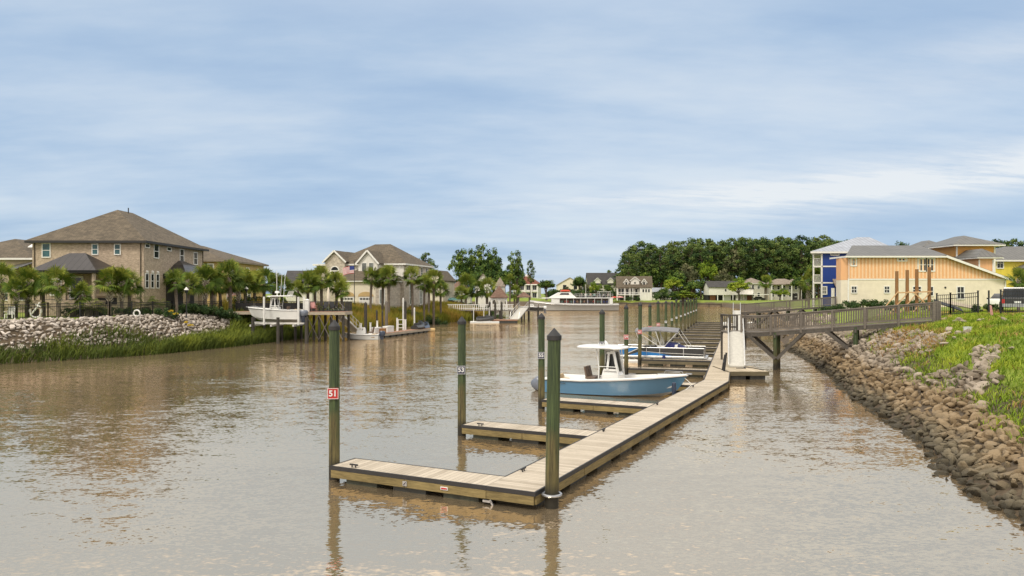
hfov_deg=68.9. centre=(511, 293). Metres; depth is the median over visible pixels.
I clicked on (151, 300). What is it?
palm shrub
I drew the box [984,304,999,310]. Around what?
shrub
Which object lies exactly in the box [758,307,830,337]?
rocks
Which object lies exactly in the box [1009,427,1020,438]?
rock
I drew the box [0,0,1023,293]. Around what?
sky
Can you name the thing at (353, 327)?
gangway ramp
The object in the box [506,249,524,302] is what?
broadleaf tree
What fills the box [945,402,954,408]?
rock
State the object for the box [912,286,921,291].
window
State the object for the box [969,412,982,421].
rock
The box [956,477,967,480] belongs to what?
rock
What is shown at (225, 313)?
shrub
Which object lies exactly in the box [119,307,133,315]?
shrub
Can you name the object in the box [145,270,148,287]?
window
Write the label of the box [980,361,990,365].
rock
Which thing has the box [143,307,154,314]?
shrub
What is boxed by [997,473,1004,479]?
rock
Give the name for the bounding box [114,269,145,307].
palm tree
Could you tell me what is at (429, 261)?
pine tree
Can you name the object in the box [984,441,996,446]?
rock
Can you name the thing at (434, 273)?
palm tree
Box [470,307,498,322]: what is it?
jet ski dock
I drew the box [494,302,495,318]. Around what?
dock pile
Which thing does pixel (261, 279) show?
palm tree
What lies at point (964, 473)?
rock
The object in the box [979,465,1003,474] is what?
rock
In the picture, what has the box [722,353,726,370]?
hinge frame
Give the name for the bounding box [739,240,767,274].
pine tree
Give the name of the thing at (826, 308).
shrub
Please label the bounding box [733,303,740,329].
gangway ramp
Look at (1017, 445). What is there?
rock
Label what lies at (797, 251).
pine tree
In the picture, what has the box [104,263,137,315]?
palm tree
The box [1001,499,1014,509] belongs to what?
rock
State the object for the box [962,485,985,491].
rock
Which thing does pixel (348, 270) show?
flag
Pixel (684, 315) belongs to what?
mooring pile
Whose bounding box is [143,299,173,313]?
palm shrub
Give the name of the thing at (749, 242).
pine tree
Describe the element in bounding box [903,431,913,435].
rock
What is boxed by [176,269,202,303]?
palm tree
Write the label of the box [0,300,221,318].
iron fence
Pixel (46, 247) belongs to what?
window
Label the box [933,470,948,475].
rock
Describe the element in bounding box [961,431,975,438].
rock
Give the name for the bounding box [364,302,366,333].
dock pile
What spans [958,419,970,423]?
rock
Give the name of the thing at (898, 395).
rock
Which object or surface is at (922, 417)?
rock
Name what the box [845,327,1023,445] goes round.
weeds
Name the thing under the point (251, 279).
palm tree
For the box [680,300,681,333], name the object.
mooring pile
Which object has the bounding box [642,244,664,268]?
pine tree
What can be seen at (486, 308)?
pier
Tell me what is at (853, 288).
window
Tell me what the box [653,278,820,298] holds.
undergrowth
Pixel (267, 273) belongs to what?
palm tree
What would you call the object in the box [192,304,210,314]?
shrub
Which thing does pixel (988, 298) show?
gate post
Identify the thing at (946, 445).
rock
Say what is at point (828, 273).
blue house
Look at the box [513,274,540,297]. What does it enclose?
house
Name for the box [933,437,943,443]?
rock
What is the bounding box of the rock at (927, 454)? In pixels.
[924,452,934,456]
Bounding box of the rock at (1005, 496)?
[1002,493,1011,499]
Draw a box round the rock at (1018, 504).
[1012,500,1023,509]
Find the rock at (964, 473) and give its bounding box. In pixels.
[961,468,968,476]
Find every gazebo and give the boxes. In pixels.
[490,286,508,309]
[517,292,530,309]
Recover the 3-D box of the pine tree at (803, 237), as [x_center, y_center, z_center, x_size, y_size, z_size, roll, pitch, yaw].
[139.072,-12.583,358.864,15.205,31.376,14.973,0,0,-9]
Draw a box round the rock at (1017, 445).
[1013,444,1023,448]
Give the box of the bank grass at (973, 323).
[886,313,1023,483]
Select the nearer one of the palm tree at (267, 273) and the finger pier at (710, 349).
the finger pier at (710, 349)
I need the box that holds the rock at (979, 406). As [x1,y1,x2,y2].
[975,404,986,411]
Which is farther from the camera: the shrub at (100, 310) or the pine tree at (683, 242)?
the pine tree at (683, 242)
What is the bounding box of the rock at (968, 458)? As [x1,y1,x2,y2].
[962,455,976,462]
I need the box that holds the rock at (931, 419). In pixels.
[924,417,936,421]
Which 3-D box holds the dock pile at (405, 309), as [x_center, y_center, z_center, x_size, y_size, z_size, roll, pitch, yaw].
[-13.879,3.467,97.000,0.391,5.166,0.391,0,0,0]
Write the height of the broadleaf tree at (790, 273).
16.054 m
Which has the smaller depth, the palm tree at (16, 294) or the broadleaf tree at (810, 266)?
the palm tree at (16, 294)
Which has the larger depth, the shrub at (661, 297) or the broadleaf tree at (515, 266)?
the shrub at (661, 297)
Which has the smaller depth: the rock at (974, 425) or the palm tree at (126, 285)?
the rock at (974, 425)
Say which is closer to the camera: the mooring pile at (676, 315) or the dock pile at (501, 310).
the mooring pile at (676, 315)
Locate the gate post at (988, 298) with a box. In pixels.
[987,290,989,312]
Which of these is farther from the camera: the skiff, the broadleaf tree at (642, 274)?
the broadleaf tree at (642, 274)
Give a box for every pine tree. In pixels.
[419,252,438,269]
[526,260,536,299]
[613,266,624,280]
[615,252,630,271]
[617,253,638,275]
[620,246,638,264]
[626,252,646,273]
[630,240,652,272]
[637,242,661,271]
[637,248,660,272]
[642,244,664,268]
[647,250,673,287]
[659,245,671,284]
[661,251,678,269]
[662,246,684,270]
[665,241,686,268]
[667,242,683,290]
[670,247,690,287]
[680,240,690,257]
[681,245,699,299]
[684,242,708,268]
[686,237,701,292]
[689,245,712,299]
[697,238,704,277]
[698,246,720,279]
[703,238,713,250]
[703,241,721,259]
[706,244,724,270]
[713,239,730,260]
[714,245,727,273]
[719,244,742,278]
[722,241,749,278]
[726,237,740,278]
[731,237,753,279]
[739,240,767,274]
[739,242,753,279]
[740,238,758,275]
[751,240,776,274]
[761,241,789,274]
[762,244,788,276]
[774,236,789,265]
[775,239,803,272]
[777,237,796,260]
[785,245,803,277]
[786,242,810,274]
[787,235,811,275]
[787,244,812,275]
[802,242,820,296]
[805,239,824,297]
[810,241,832,264]
[811,235,830,297]
[992,238,1007,247]
[999,240,1012,247]
[1009,238,1023,245]
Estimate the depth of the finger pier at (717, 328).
97.57 m
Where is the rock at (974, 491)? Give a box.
[965,487,982,496]
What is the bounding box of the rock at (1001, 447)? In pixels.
[997,444,1007,453]
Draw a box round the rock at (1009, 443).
[1003,440,1016,446]
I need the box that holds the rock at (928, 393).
[925,390,933,396]
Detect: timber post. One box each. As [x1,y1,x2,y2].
[880,271,898,312]
[888,270,909,314]
[900,269,918,312]
[913,267,930,311]
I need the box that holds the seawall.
[618,303,721,306]
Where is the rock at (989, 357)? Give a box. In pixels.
[986,355,999,360]
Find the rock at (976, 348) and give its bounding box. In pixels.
[972,346,979,351]
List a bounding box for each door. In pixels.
[69,276,82,298]
[343,292,353,301]
[358,292,373,304]
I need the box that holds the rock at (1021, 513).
[1019,510,1023,517]
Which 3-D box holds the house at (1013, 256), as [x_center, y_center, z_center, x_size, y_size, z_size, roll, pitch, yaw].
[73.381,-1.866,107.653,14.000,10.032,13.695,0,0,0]
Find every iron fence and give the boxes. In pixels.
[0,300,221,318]
[936,290,978,315]
[1000,289,1023,312]
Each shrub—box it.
[0,301,27,317]
[17,299,55,316]
[61,301,86,316]
[61,308,73,316]
[65,298,107,316]
[84,303,110,316]
[93,306,114,314]
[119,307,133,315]
[128,308,143,313]
[129,296,163,309]
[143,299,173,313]
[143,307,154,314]
[154,308,168,314]
[161,310,181,318]
[173,303,194,313]
[178,304,197,312]
[187,303,201,314]
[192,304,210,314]
[199,304,217,315]
[209,306,225,318]
[210,308,232,319]
[222,310,236,318]
[225,313,242,321]
[232,296,252,307]
[429,317,441,323]
[544,289,556,298]
[567,289,580,296]
[569,289,588,296]
[589,290,604,296]
[604,290,615,299]
[652,292,660,299]
[653,292,669,299]
[662,292,675,299]
[818,305,836,313]
[838,300,859,308]
[851,301,866,307]
[861,299,877,306]
[868,299,887,306]
[884,300,904,311]
[904,299,921,310]
[919,299,934,309]
[972,304,986,311]
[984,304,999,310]
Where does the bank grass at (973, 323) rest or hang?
on the ground at (735, 304)
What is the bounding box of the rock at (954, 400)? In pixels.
[951,398,961,405]
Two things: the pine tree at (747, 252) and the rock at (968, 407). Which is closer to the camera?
the rock at (968, 407)
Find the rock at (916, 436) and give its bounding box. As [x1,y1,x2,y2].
[913,433,920,439]
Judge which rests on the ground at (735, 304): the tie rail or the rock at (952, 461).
the rock at (952, 461)
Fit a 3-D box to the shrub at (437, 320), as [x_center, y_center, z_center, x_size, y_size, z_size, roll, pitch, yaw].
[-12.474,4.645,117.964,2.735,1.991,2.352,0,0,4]
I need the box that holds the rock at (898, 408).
[893,404,905,413]
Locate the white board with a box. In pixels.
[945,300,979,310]
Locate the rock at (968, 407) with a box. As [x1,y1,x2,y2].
[961,404,973,411]
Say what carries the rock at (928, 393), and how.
on the ground at (735, 304)
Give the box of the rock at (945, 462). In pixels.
[936,459,949,465]
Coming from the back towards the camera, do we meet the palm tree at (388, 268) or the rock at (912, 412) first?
the palm tree at (388, 268)
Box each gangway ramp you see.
[333,303,359,332]
[510,305,527,318]
[728,318,744,366]
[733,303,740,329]
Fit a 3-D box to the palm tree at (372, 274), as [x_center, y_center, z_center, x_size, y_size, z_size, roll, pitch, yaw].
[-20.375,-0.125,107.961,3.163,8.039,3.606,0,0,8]
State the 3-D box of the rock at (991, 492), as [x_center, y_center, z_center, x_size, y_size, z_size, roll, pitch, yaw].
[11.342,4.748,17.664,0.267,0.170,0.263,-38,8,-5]
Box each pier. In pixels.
[228,301,351,341]
[330,458,505,505]
[447,304,529,320]
[461,420,596,446]
[541,397,654,415]
[628,367,707,376]
[641,358,710,366]
[670,341,718,346]
[673,337,720,341]
[676,382,695,392]
[678,334,720,337]
[682,331,720,334]
[686,329,720,331]
[689,327,723,329]
[692,325,719,326]
[695,323,719,324]
[697,322,727,323]
[706,347,716,352]
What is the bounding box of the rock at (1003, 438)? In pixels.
[998,434,1008,443]
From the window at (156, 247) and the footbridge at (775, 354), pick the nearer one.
the footbridge at (775, 354)
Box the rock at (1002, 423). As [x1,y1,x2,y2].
[997,419,1007,427]
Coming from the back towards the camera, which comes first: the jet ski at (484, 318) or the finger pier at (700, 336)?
the jet ski at (484, 318)
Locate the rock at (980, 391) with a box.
[973,387,984,395]
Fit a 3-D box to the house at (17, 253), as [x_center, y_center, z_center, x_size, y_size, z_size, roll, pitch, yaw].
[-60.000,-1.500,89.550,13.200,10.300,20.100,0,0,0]
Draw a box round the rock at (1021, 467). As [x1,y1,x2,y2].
[1017,465,1023,473]
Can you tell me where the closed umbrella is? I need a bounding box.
[326,287,330,310]
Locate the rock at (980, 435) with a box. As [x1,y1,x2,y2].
[976,432,983,437]
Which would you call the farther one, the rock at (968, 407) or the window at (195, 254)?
the window at (195, 254)
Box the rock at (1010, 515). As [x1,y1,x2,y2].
[1005,512,1017,518]
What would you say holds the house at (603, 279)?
on the ground at (735, 304)
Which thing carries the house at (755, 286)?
on the ground at (735, 304)
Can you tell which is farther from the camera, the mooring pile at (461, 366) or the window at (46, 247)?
the window at (46, 247)
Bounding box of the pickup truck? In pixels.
[999,287,1023,310]
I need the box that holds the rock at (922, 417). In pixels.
[918,414,927,422]
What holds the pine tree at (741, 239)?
on the ground at (735, 304)
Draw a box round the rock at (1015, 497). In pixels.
[1012,495,1020,500]
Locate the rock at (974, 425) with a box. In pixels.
[969,421,980,428]
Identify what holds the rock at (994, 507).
on the ground at (735, 304)
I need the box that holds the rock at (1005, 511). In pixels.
[1003,509,1015,513]
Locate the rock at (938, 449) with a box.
[934,445,943,454]
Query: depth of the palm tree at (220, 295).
79.98 m
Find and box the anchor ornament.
[30,302,41,317]
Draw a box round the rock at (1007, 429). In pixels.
[1003,427,1010,435]
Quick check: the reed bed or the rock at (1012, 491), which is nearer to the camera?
the rock at (1012, 491)
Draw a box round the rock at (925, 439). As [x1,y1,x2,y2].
[921,436,929,442]
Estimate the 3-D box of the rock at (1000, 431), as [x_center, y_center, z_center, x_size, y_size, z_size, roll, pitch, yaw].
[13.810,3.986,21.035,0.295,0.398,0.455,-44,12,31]
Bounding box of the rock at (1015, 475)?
[1009,473,1022,481]
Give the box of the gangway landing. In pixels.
[720,314,746,359]
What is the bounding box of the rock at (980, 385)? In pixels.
[973,384,989,388]
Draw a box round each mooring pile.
[327,320,339,479]
[457,316,465,435]
[538,313,544,408]
[541,328,561,508]
[599,309,604,374]
[624,305,628,374]
[638,302,641,364]
[648,304,651,344]
[656,301,659,344]
[664,301,666,344]
[670,301,672,340]
[675,299,677,337]
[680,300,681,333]
[684,300,685,331]
[687,298,688,328]
[690,299,691,326]
[693,298,694,324]
[695,297,696,322]
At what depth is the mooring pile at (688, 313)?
98.48 m
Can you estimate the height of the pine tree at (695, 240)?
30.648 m
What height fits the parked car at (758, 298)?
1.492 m
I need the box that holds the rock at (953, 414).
[949,412,959,417]
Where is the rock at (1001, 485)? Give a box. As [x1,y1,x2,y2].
[995,481,1009,489]
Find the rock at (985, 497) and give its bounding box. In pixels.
[980,491,992,501]
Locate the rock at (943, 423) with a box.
[936,418,950,428]
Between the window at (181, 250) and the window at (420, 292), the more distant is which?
the window at (420, 292)
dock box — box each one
[371,327,380,333]
[383,326,393,332]
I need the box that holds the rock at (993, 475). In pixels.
[989,472,998,479]
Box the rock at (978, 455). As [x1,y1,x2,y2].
[975,453,988,459]
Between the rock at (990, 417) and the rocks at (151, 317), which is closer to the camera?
the rock at (990, 417)
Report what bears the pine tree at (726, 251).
on the ground at (735, 304)
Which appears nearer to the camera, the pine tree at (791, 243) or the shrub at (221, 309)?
the shrub at (221, 309)
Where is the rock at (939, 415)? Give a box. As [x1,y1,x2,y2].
[935,413,948,417]
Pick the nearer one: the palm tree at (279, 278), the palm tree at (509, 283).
the palm tree at (279, 278)
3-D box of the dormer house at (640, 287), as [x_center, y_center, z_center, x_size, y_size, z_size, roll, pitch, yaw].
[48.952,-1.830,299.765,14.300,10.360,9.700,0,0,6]
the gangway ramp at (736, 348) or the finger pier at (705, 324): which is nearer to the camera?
the gangway ramp at (736, 348)
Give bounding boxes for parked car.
[753,297,765,299]
[987,293,1008,307]
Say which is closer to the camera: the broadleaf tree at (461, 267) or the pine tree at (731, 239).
the broadleaf tree at (461, 267)
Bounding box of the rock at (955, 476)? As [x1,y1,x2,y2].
[951,472,961,479]
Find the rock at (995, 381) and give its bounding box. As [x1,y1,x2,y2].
[991,378,999,384]
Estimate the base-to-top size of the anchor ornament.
1.404 m
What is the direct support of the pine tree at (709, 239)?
on the ground at (735, 304)
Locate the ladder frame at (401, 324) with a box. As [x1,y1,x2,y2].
[398,319,404,330]
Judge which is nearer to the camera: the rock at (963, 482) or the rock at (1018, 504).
the rock at (1018, 504)
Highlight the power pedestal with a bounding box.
[304,299,309,311]
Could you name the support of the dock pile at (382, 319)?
in the water
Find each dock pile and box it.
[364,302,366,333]
[381,310,382,327]
[385,301,387,325]
[402,298,403,329]
[404,300,406,329]
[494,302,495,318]
[501,301,502,318]
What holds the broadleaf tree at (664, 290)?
on the ground at (735, 304)
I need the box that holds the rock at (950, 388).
[946,386,955,391]
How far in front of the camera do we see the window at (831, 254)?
103.96 m
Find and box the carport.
[740,294,768,300]
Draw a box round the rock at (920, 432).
[916,429,925,436]
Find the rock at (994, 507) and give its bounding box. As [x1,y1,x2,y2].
[987,505,1001,510]
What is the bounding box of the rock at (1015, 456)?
[1008,454,1020,457]
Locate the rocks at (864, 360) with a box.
[783,326,1023,501]
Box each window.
[42,243,50,257]
[91,244,98,254]
[114,244,120,254]
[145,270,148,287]
[150,271,153,288]
[154,244,158,258]
[156,271,159,288]
[180,249,183,260]
[193,252,197,264]
[379,289,384,303]
[409,285,410,304]
[419,283,422,304]
[821,286,826,294]
[830,253,839,255]
[850,258,856,265]
[851,286,856,293]
[884,286,889,293]
[897,258,907,261]
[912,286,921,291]
[917,258,926,271]
[927,258,934,271]
[956,286,964,299]
[996,258,1003,268]
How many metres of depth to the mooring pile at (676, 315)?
80.56 m
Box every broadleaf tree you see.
[446,248,472,279]
[461,249,475,273]
[467,271,487,284]
[469,243,492,273]
[478,258,502,281]
[486,247,502,302]
[491,270,517,302]
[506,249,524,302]
[512,276,526,295]
[537,280,555,299]
[570,276,587,289]
[580,284,589,291]
[589,281,602,293]
[604,284,613,293]
[632,270,652,277]
[647,264,669,287]
[658,288,670,299]
[659,269,678,299]
[663,275,683,291]
[668,271,686,299]
[669,290,696,302]
[678,263,699,299]
[681,280,702,299]
[697,256,717,280]
[700,280,709,299]
[713,269,733,280]
[720,248,746,279]
[723,274,745,280]
[727,279,751,300]
[744,269,764,281]
[764,273,778,282]
[770,288,789,300]
[774,267,801,279]
[790,276,802,298]
[800,261,820,280]
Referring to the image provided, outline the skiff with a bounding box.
[345,327,384,339]
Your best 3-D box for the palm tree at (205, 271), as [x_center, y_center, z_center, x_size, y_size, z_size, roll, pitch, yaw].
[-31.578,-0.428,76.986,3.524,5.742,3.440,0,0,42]
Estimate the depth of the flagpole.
111.96 m
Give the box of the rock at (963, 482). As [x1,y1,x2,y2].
[957,480,966,484]
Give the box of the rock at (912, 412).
[910,410,921,415]
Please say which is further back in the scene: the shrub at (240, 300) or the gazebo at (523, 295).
the gazebo at (523, 295)
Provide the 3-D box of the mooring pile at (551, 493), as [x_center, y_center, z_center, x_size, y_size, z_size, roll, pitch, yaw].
[0.901,3.415,16.940,0.484,5.274,0.484,0,0,0]
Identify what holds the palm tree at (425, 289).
on the ground at (735, 304)
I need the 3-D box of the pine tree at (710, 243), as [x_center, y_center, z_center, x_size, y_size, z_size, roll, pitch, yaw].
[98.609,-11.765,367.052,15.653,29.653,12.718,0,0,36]
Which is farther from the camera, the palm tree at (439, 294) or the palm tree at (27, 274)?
the palm tree at (439, 294)
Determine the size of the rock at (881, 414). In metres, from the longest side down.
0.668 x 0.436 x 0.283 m
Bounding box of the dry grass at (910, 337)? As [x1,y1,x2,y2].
[840,309,1023,409]
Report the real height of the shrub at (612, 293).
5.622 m
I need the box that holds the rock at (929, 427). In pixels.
[926,425,937,430]
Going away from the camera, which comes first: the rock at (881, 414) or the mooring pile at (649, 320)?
the rock at (881, 414)
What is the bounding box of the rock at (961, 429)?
[957,426,972,434]
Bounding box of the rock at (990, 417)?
[987,415,996,419]
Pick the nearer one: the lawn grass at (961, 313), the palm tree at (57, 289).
the lawn grass at (961, 313)
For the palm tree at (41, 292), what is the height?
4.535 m
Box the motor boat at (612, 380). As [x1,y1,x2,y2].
[531,344,691,396]
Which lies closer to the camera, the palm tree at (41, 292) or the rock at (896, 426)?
the rock at (896, 426)
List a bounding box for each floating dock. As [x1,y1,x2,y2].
[384,328,430,337]
[486,328,731,505]
[492,319,517,322]
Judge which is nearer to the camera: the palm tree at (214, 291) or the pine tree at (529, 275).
the palm tree at (214, 291)
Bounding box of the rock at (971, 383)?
[967,381,975,386]
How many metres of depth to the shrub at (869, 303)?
85.12 m
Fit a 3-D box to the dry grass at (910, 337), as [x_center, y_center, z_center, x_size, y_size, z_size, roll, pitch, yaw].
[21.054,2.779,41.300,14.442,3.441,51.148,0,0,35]
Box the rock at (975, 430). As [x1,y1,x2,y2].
[970,429,981,433]
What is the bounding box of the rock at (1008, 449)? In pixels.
[1002,446,1016,454]
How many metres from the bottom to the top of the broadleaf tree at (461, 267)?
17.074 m
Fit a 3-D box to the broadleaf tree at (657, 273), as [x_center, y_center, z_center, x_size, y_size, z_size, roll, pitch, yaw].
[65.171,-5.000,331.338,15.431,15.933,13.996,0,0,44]
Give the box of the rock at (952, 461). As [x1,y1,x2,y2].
[948,456,956,466]
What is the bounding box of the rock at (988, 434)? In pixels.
[984,429,995,438]
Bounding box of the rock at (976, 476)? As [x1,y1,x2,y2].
[973,474,988,480]
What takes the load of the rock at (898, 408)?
on the ground at (735, 304)
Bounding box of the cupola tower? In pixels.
[495,278,505,306]
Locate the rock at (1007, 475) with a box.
[1003,471,1015,479]
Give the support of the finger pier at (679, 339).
on the water
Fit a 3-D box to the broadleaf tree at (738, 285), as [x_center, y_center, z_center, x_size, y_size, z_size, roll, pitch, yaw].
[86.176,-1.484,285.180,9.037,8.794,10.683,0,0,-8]
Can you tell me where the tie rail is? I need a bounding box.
[898,291,931,292]
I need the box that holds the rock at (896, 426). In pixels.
[891,424,900,428]
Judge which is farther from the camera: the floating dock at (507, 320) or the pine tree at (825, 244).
the pine tree at (825, 244)
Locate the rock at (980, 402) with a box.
[973,400,989,407]
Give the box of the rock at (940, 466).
[936,464,946,469]
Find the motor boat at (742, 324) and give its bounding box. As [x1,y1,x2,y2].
[723,319,755,328]
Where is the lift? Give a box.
[250,297,307,343]
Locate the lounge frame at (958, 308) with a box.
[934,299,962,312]
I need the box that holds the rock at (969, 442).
[957,439,974,446]
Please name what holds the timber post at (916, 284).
on the ground at (735, 304)
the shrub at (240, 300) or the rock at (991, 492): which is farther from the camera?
the shrub at (240, 300)
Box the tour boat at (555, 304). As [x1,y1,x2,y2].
[530,290,618,310]
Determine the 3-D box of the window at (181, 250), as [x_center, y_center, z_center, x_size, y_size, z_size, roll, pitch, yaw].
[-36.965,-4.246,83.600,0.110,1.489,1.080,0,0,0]
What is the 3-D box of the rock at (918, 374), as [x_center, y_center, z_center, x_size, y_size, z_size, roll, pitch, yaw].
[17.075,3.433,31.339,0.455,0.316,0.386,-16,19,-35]
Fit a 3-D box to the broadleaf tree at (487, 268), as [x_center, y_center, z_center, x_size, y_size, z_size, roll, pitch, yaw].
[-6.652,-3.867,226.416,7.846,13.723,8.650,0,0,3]
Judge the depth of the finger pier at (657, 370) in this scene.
43.84 m
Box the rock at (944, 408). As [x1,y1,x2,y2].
[941,406,948,411]
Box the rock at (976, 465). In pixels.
[971,463,981,468]
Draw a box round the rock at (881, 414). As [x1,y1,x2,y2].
[878,411,887,417]
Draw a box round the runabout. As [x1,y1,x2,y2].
[519,304,546,313]
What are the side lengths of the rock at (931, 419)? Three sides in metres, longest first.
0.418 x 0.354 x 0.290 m
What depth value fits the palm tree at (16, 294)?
64.91 m
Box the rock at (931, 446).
[926,444,939,448]
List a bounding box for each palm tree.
[0,261,17,317]
[0,274,33,317]
[12,265,43,316]
[32,271,55,316]
[36,264,78,316]
[66,279,95,315]
[91,265,125,314]
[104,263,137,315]
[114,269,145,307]
[160,268,187,311]
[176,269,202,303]
[191,263,225,304]
[197,269,226,306]
[209,273,233,307]
[213,258,245,309]
[230,271,249,302]
[234,267,259,302]
[241,270,268,299]
[251,267,278,297]
[266,271,283,295]
[270,274,294,298]
[290,280,306,302]
[296,269,322,298]
[304,269,326,304]
[310,265,334,306]
[326,270,347,306]
[330,279,350,308]
[362,266,380,310]
[373,267,393,309]
[376,263,403,312]
[399,266,423,318]
[416,275,433,321]
[420,278,436,312]
[423,268,445,324]
[431,280,451,313]
[452,285,469,303]
[457,271,477,303]
[469,280,485,303]
[476,276,497,309]
[503,273,515,316]
[505,284,520,312]
[758,274,772,299]
[798,272,818,305]
[805,268,820,306]
[1001,265,1023,309]
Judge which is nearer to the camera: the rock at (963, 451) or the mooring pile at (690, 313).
the rock at (963, 451)
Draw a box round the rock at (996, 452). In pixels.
[988,449,1001,456]
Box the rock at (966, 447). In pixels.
[958,444,972,451]
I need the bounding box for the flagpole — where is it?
[354,261,354,303]
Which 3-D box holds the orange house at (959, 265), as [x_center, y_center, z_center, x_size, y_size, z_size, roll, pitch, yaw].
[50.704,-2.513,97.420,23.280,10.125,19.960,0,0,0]
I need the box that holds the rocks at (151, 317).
[0,312,232,350]
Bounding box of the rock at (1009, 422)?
[1006,420,1014,426]
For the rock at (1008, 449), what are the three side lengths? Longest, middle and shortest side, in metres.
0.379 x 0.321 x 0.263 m
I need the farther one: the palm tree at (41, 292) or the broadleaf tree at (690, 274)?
the broadleaf tree at (690, 274)
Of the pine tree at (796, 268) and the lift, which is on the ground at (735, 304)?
the pine tree at (796, 268)
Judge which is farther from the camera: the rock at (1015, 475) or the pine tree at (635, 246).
the pine tree at (635, 246)
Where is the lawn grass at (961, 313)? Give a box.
[816,309,1023,336]
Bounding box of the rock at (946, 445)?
[943,441,957,447]
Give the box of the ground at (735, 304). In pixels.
[0,294,1023,515]
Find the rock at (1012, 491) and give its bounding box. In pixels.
[1006,489,1016,494]
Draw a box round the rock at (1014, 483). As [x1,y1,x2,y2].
[1010,478,1017,487]
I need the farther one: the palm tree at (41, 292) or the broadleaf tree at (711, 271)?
the broadleaf tree at (711, 271)
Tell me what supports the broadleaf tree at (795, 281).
on the ground at (735, 304)
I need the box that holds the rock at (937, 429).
[934,425,943,432]
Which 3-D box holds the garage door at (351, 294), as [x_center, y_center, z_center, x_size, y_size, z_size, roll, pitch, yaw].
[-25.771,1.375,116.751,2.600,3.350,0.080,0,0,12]
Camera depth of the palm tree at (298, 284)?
93.92 m
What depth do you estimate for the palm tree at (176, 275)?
71.82 m
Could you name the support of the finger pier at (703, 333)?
on the water
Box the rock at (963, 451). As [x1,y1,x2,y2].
[958,447,966,453]
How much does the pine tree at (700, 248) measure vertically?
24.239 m
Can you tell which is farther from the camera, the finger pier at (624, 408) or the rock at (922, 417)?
the finger pier at (624, 408)
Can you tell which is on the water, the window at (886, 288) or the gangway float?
the gangway float
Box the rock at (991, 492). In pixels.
[987,488,995,495]
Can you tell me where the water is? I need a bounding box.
[0,305,1023,575]
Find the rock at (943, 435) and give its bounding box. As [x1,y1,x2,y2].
[934,432,947,439]
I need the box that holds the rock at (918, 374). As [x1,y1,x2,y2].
[913,372,923,377]
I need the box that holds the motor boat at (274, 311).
[248,279,307,323]
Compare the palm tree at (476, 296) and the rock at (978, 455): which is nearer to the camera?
the rock at (978, 455)
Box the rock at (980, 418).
[978,415,986,424]
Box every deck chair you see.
[4,306,14,318]
[319,302,328,310]
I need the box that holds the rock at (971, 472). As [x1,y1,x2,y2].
[967,468,979,476]
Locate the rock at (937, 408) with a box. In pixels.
[933,405,944,410]
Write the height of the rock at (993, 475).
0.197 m
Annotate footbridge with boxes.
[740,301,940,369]
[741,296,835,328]
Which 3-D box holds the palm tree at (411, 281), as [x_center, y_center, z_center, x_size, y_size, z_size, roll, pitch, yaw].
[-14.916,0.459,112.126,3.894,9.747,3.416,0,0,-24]
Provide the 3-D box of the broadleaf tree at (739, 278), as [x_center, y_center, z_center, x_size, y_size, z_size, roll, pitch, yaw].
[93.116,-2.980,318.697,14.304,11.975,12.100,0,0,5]
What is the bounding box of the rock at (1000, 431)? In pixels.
[996,428,1006,438]
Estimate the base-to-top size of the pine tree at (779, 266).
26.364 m
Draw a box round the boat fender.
[672,382,675,394]
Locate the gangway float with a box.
[713,366,768,378]
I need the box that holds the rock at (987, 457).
[975,454,992,463]
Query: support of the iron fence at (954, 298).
on the ground at (735, 304)
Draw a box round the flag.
[343,266,353,274]
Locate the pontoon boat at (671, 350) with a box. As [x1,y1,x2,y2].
[598,327,711,362]
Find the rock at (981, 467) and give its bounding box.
[975,464,996,470]
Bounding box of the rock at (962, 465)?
[957,461,968,472]
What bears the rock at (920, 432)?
on the ground at (735, 304)
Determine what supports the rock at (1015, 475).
on the ground at (735, 304)
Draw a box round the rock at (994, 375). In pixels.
[989,372,998,379]
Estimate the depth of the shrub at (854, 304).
84.91 m
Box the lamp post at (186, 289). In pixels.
[184,287,188,317]
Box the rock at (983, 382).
[976,381,991,384]
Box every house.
[0,239,31,311]
[24,208,216,315]
[203,246,268,305]
[286,271,316,302]
[313,244,433,308]
[430,270,455,302]
[454,281,471,302]
[475,274,490,309]
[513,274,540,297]
[556,278,580,291]
[585,273,616,291]
[616,276,652,300]
[652,288,671,299]
[702,281,752,299]
[741,278,763,297]
[764,279,801,299]
[811,237,885,308]
[830,236,1012,308]
[996,246,1023,286]
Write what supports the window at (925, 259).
in the orange house at (959, 265)
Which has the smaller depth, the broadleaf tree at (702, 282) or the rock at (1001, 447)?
the rock at (1001, 447)
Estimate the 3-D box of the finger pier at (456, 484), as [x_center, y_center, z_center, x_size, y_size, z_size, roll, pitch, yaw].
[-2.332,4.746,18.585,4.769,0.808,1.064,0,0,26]
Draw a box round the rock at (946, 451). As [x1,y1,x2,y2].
[942,448,952,457]
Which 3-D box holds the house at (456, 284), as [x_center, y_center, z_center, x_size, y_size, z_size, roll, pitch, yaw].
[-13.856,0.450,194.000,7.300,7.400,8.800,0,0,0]
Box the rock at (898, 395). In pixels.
[894,393,902,397]
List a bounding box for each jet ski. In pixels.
[411,320,424,328]
[424,322,429,327]
[476,314,493,320]
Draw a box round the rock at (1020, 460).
[1017,457,1023,463]
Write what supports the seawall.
on the ground at (735, 304)
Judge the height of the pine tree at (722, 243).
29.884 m
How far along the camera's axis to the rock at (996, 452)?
19.83 m
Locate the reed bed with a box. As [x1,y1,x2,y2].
[215,297,487,335]
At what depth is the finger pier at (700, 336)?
79.63 m
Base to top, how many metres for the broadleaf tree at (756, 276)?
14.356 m

